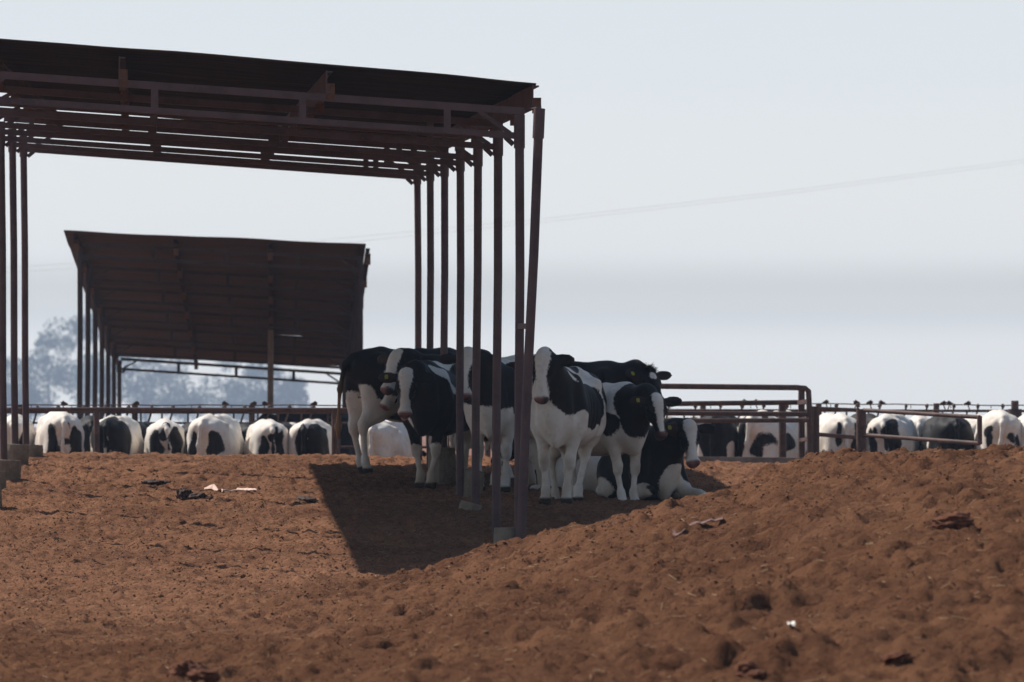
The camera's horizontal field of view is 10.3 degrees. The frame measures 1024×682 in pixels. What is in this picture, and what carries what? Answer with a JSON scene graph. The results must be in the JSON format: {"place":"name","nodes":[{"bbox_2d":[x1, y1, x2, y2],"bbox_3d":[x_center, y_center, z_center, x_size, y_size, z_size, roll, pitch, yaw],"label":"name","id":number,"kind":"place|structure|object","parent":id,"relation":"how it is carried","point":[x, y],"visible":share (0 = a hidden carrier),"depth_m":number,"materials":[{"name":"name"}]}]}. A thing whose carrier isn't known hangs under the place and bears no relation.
{"place":"outdoors","nodes":[
{"label":"outdoors","id":0,"kind":"place"},
{"bbox_2d":[6,160,1016,267],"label":"power cable","id":1,"kind":"object","parent":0,"point":[625,209],"visible":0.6,"depth_m":200.09,"materials":[{"name":"grey plastic"}]},
{"bbox_2d":[0,427,1023,681],"bbox_3d":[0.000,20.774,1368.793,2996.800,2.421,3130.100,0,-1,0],"label":"ground","id":2,"kind":"structure","parent":0,"point":[716,635],"depth_m":40.14,"materials":[{"name":"soil"}]},
{"bbox_2d":[7,414,34,444],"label":"dairy cow","id":3,"kind":"object","parent":2,"relation":"on","point":[31,432],"visible":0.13,"depth_m":87.58},
{"bbox_2d":[6,356,44,420],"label":"hazy tree","id":4,"kind":"object","parent":2,"relation":"on","point":[33,395],"visible":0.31,"depth_m":2143.39,"materials":[{"name":"grey plant"}]},
{"bbox_2d":[10,330,74,416],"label":"hazy tree","id":5,"kind":"object","parent":2,"relation":"on","point":[48,344],"visible":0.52,"depth_m":2202.36,"materials":[{"name":"grey plant"}]},
{"bbox_2d":[33,412,84,453],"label":"dairy cow","id":6,"kind":"object","parent":2,"relation":"on","point":[63,432],"visible":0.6,"depth_m":86.59},
{"bbox_2d":[43,313,105,416],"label":"hazy tree","id":7,"kind":"object","parent":2,"relation":"on","point":[66,340],"visible":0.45,"depth_m":2261.80,"materials":[{"name":"grey plant"}]},
{"bbox_2d":[80,415,99,451],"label":"dairy cow","id":8,"kind":"object","parent":2,"relation":"on","point":[87,421],"visible":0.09,"depth_m":89.35},
{"bbox_2d":[72,351,141,416],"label":"hazy tree","id":9,"kind":"object","parent":2,"relation":"on","point":[134,365],"visible":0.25,"depth_m":2232.43,"materials":[{"name":"grey plant"}]},
{"bbox_2d":[90,415,143,454],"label":"dairy cow","id":10,"kind":"object","parent":2,"relation":"on","point":[123,433],"visible":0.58,"depth_m":87.45},
{"bbox_2d":[137,421,151,442],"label":"dairy cow","id":11,"kind":"object","parent":2,"relation":"on","point":[145,425],"visible":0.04,"depth_m":89.73},
{"bbox_2d":[116,357,186,421],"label":"hazy tree","id":12,"kind":"object","parent":2,"relation":"on","point":[150,395],"visible":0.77,"depth_m":2320.11,"materials":[{"name":"grey plant"}]},
{"bbox_2d":[141,479,170,484],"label":"dirt clod","id":13,"kind":"object","parent":2,"relation":"on","point":[151,481],"visible":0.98,"depth_m":68.54,"materials":[{"name":"grey soil"}]},
{"bbox_2d":[144,418,185,453],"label":"dairy cow","id":14,"kind":"object","parent":2,"relation":"on","point":[164,436],"visible":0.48,"depth_m":87.41},
{"bbox_2d":[148,358,222,424],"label":"hazy tree","id":15,"kind":"object","parent":2,"relation":"on","point":[184,397],"visible":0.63,"depth_m":2290.14,"materials":[{"name":"grey plant"}]},
{"bbox_2d":[181,422,190,453],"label":"dairy cow","id":16,"kind":"object","parent":2,"relation":"on","point":[185,426],"visible":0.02,"depth_m":89.54},
{"bbox_2d":[166,659,219,681],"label":"dirt clod","id":17,"kind":"object","parent":2,"relation":"on","point":[190,670],"visible":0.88,"depth_m":33.28,"materials":[{"name":"brown soil"}]},
{"bbox_2d":[175,488,212,499],"bbox_3d":[-3.590,1.750,64.448,0.476,0.181,0.257,0,-1,13],"label":"dirt clod","id":18,"kind":"object","parent":2,"relation":"on","point":[183,493],"visible":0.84,"depth_m":64.42,"materials":[{"name":"grey soil"}]},
{"bbox_2d":[187,414,244,455],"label":"dairy cow","id":19,"kind":"object","parent":2,"relation":"on","point":[211,434],"visible":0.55,"depth_m":87.04},
{"bbox_2d":[64,230,370,454],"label":"shade shed","id":20,"kind":"structure","parent":2,"relation":"on","point":[223,299],"depth_m":114.67,"materials":[{"name":"metal"}]},
{"bbox_2d":[204,484,256,491],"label":"rag strip","id":21,"kind":"object","parent":2,"relation":"on","point":[213,487],"visible":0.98,"depth_m":67.71,"materials":[{"name":"white fabric"}]},
{"bbox_2d":[191,361,276,421],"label":"hazy tree","id":22,"kind":"object","parent":2,"relation":"on","point":[235,393],"visible":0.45,"depth_m":2316.21,"materials":[{"name":"grey plant"}]},
{"bbox_2d":[239,423,249,441],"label":"dairy cow","id":23,"kind":"object","parent":2,"relation":"on","point":[244,427],"visible":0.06,"depth_m":89.83},
{"bbox_2d":[7,407,489,456],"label":"pipe fence","id":24,"kind":"object","parent":2,"relation":"on","point":[97,410],"visible":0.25,"depth_m":83.47,"materials":[{"name":"metal"}]},
{"bbox_2d":[7,401,345,407],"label":"cable line","id":25,"kind":"object","parent":24,"relation":"attached to","point":[264,403],"visible":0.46,"depth_m":92.49,"materials":[{"name":"metal"}]},
{"bbox_2d":[7,405,490,456],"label":"headlock fence","id":26,"kind":"object","parent":2,"relation":"on","point":[250,422],"visible":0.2,"depth_m":91.47,"materials":[{"name":"metal"}]},
{"bbox_2d":[232,363,295,421],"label":"hazy tree","id":27,"kind":"object","parent":2,"relation":"on","point":[262,395],"visible":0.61,"depth_m":2289.32,"materials":[{"name":"grey plant"}]},
{"bbox_2d":[243,419,288,454],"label":"dairy cow","id":28,"kind":"object","parent":2,"relation":"on","point":[267,436],"visible":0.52,"depth_m":87.43},
{"bbox_2d":[267,330,273,407],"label":"timber pole","id":29,"kind":"object","parent":2,"relation":"on","point":[270,386],"depth_m":120.95,"materials":[{"name":"brown wood"}]},
{"bbox_2d":[0,38,544,543],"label":"shade shed","id":30,"kind":"structure","parent":2,"relation":"on","point":[268,108],"depth_m":62.21,"materials":[{"name":"paint"}]},
{"bbox_2d":[282,422,295,433],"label":"dairy cow","id":31,"kind":"object","parent":2,"relation":"on","point":[287,425],"visible":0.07,"depth_m":89.56},
{"bbox_2d":[274,377,310,407],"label":"hazy tree","id":32,"kind":"object","parent":2,"relation":"on","point":[294,397],"visible":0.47,"depth_m":2347.33,"materials":[{"name":"grey plant"}]},
{"bbox_2d":[255,414,351,454],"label":"fence","id":33,"kind":"object","parent":2,"relation":"on","point":[345,438],"visible":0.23,"depth_m":111.79,"materials":[{"name":"metal"}]},
{"bbox_2d":[297,495,317,502],"bbox_3d":[-2.306,1.793,63.966,0.262,0.112,0.279,0,-1,0],"label":"dung pat","id":34,"kind":"object","parent":2,"relation":"on","point":[308,499],"visible":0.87,"depth_m":63.89,"materials":[{"name":"grey"}]},
{"bbox_2d":[288,419,341,454],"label":"dairy cow","id":35,"kind":"object","parent":2,"relation":"on","point":[308,436],"visible":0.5,"depth_m":87.42},
{"bbox_2d":[359,420,425,456],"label":"dairy cow","id":36,"kind":"object","parent":2,"relation":"on","point":[387,438],"visible":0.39,"depth_m":87.88},
{"bbox_2d":[334,346,455,473],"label":"dairy cow","id":37,"kind":"object","parent":2,"relation":"on","point":[362,370],"visible":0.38,"depth_m":70.95},
{"bbox_2d":[380,389,430,446],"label":"dairy cow","id":38,"kind":"object","parent":2,"relation":"on","point":[388,402],"visible":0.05,"depth_m":70.75},
{"bbox_2d":[378,360,471,488],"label":"dairy cow","id":39,"kind":"object","parent":2,"relation":"on","point":[426,392],"visible":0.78,"depth_m":68.31},
{"bbox_2d":[377,348,536,479],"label":"dairy cow","id":40,"kind":"object","parent":2,"relation":"on","point":[395,361],"visible":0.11,"depth_m":70.36},
{"bbox_2d":[438,346,514,491],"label":"dairy cow","id":41,"kind":"object","parent":2,"relation":"on","point":[507,394],"visible":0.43,"depth_m":67.21},
{"bbox_2d":[0,446,1023,681],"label":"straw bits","id":42,"kind":"object","parent":2,"relation":"on","point":[464,571],"visible":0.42,"depth_m":41.57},
{"bbox_2d":[501,354,551,490],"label":"dairy cow","id":43,"kind":"object","parent":2,"relation":"on","point":[531,476],"visible":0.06,"depth_m":69.28},
{"bbox_2d":[490,438,600,492],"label":"dairy cow","id":44,"kind":"object","parent":2,"relation":"on","point":[590,481],"visible":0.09,"depth_m":68.34},
{"bbox_2d":[530,346,606,504],"bbox_3d":[0.592,0.964,64.587,0.807,1.782,2.159,0,-1,11],"label":"dairy cow","id":45,"kind":"object","parent":2,"relation":"on","point":[568,413],"visible":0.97,"depth_m":63.96},
{"bbox_2d":[484,359,671,477],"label":"dairy cow","id":46,"kind":"object","parent":2,"relation":"on","point":[636,371],"visible":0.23,"depth_m":69.96},
{"bbox_2d":[549,382,681,500],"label":"dairy cow","id":47,"kind":"object","parent":2,"relation":"on","point":[633,411],"visible":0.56,"depth_m":65.29},
{"bbox_2d":[596,418,715,500],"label":"dairy cow","id":48,"kind":"object","parent":2,"relation":"on","point":[662,475],"visible":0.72,"depth_m":65.72},
{"bbox_2d":[650,416,699,455],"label":"dairy cow","id":49,"kind":"object","parent":2,"relation":"on","point":[680,417],"visible":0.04,"depth_m":112.93},
{"bbox_2d":[673,517,722,535],"bbox_3d":[1.346,1.375,42.199,0.475,0.138,0.210,1,-1,-36],"label":"plastic film","id":50,"kind":"object","parent":2,"relation":"on","point":[696,522],"visible":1,"depth_m":42.21,"materials":[{"name":"white plastic"}]},
{"bbox_2d":[696,416,739,456],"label":"dairy cow","id":51,"kind":"object","parent":2,"relation":"on","point":[721,440],"visible":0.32,"depth_m":88.63},
{"bbox_2d":[660,383,811,457],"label":"pipe pen","id":52,"kind":"object","parent":2,"relation":"on","point":[801,420],"visible":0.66,"depth_m":80.47,"materials":[{"name":"metal"}]},
{"bbox_2d":[812,406,858,452],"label":"pipe gate","id":53,"kind":"structure","parent":52,"relation":"attached to","point":[816,434],"depth_m":80.98,"materials":[{"name":"metal"}]},
{"bbox_2d":[684,456,802,462],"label":"kerb beam","id":54,"kind":"structure","parent":2,"relation":"on","point":[754,459],"depth_m":79.68,"materials":[{"name":"concrete"}]},
{"bbox_2d":[735,661,771,678],"bbox_3d":[1.287,1.783,30.537,0.158,0.125,0.321,0,-1,-17],"label":"dirt clod","id":55,"kind":"object","parent":2,"relation":"on","point":[744,669],"visible":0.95,"depth_m":30.54,"materials":[{"name":"brown soil"}]},
{"bbox_2d":[738,410,806,457],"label":"dairy cow","id":56,"kind":"object","parent":2,"relation":"on","point":[758,439],"visible":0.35,"depth_m":88.70},
{"bbox_2d":[819,413,855,453],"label":"dairy cow","id":57,"kind":"object","parent":2,"relation":"on","point":[839,423],"visible":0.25,"depth_m":90.12},
{"bbox_2d":[666,403,1023,417],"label":"headlock fence","id":58,"kind":"object","parent":2,"relation":"on","point":[936,409],"visible":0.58,"depth_m":94.97,"materials":[{"name":"metal"}]},
{"bbox_2d":[670,399,1023,409],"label":"cable line","id":59,"kind":"object","parent":58,"relation":"attached to","point":[881,402],"visible":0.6,"depth_m":95.98,"materials":[{"name":"metal"}]},
{"bbox_2d":[850,413,877,429],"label":"dairy cow","id":60,"kind":"object","parent":2,"relation":"on","point":[870,417],"visible":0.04,"depth_m":91.72},
{"bbox_2d":[866,414,918,452],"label":"dairy cow","id":61,"kind":"object","parent":2,"relation":"on","point":[894,424],"visible":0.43,"depth_m":90.16},
{"bbox_2d":[879,652,914,661],"bbox_3d":[2.062,1.701,30.473,0.188,0.069,0.185,0,-1,-30],"label":"dirt clod","id":62,"kind":"object","parent":2,"relation":"on","point":[898,656],"visible":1,"depth_m":30.42,"materials":[{"name":"brown soil"}]},
{"bbox_2d":[856,408,981,451],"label":"pipe gate","id":63,"kind":"structure","parent":2,"relation":"on","point":[861,434],"depth_m":79.23,"materials":[{"name":"metal"}]},
{"bbox_2d":[910,415,929,436],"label":"dairy cow","id":64,"kind":"object","parent":2,"relation":"on","point":[918,421],"visible":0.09,"depth_m":92.05},
{"bbox_2d":[919,417,974,450],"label":"dairy cow","id":65,"kind":"object","parent":2,"relation":"on","point":[948,428],"visible":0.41,"depth_m":90.14},
{"bbox_2d":[930,511,975,529],"bbox_3d":[2.909,1.201,37.524,0.309,0.156,0.312,0,-1,0],"label":"dirt clod","id":66,"kind":"object","parent":2,"relation":"on","point":[959,519],"visible":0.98,"depth_m":37.41,"materials":[{"name":"brown soil"}]},
{"bbox_2d":[964,414,982,434],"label":"dairy cow","id":67,"kind":"object","parent":2,"relation":"on","point":[973,422],"visible":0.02,"depth_m":92.12},
{"bbox_2d":[974,410,1020,449],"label":"dairy cow","id":68,"kind":"object","parent":2,"relation":"on","point":[1000,427],"visible":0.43,"depth_m":89.57},
{"bbox_2d":[1008,401,1021,417],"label":"fence post","id":69,"kind":"object","parent":2,"relation":"on","point":[1015,410],"visible":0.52,"depth_m":93.88,"materials":[{"name":"metal"}]},
{"bbox_2d":[1018,415,1023,446],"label":"dairy cow","id":70,"kind":"object","parent":2,"relation":"on","point":[1021,418],"visible":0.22,"depth_m":89.65},
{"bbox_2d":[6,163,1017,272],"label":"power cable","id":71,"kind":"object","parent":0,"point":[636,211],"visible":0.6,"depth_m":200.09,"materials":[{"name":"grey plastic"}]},
{"bbox_2d":[0,0,1023,426],"label":"sky","id":72,"kind":"structure","parent":0,"point":[908,290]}
]}

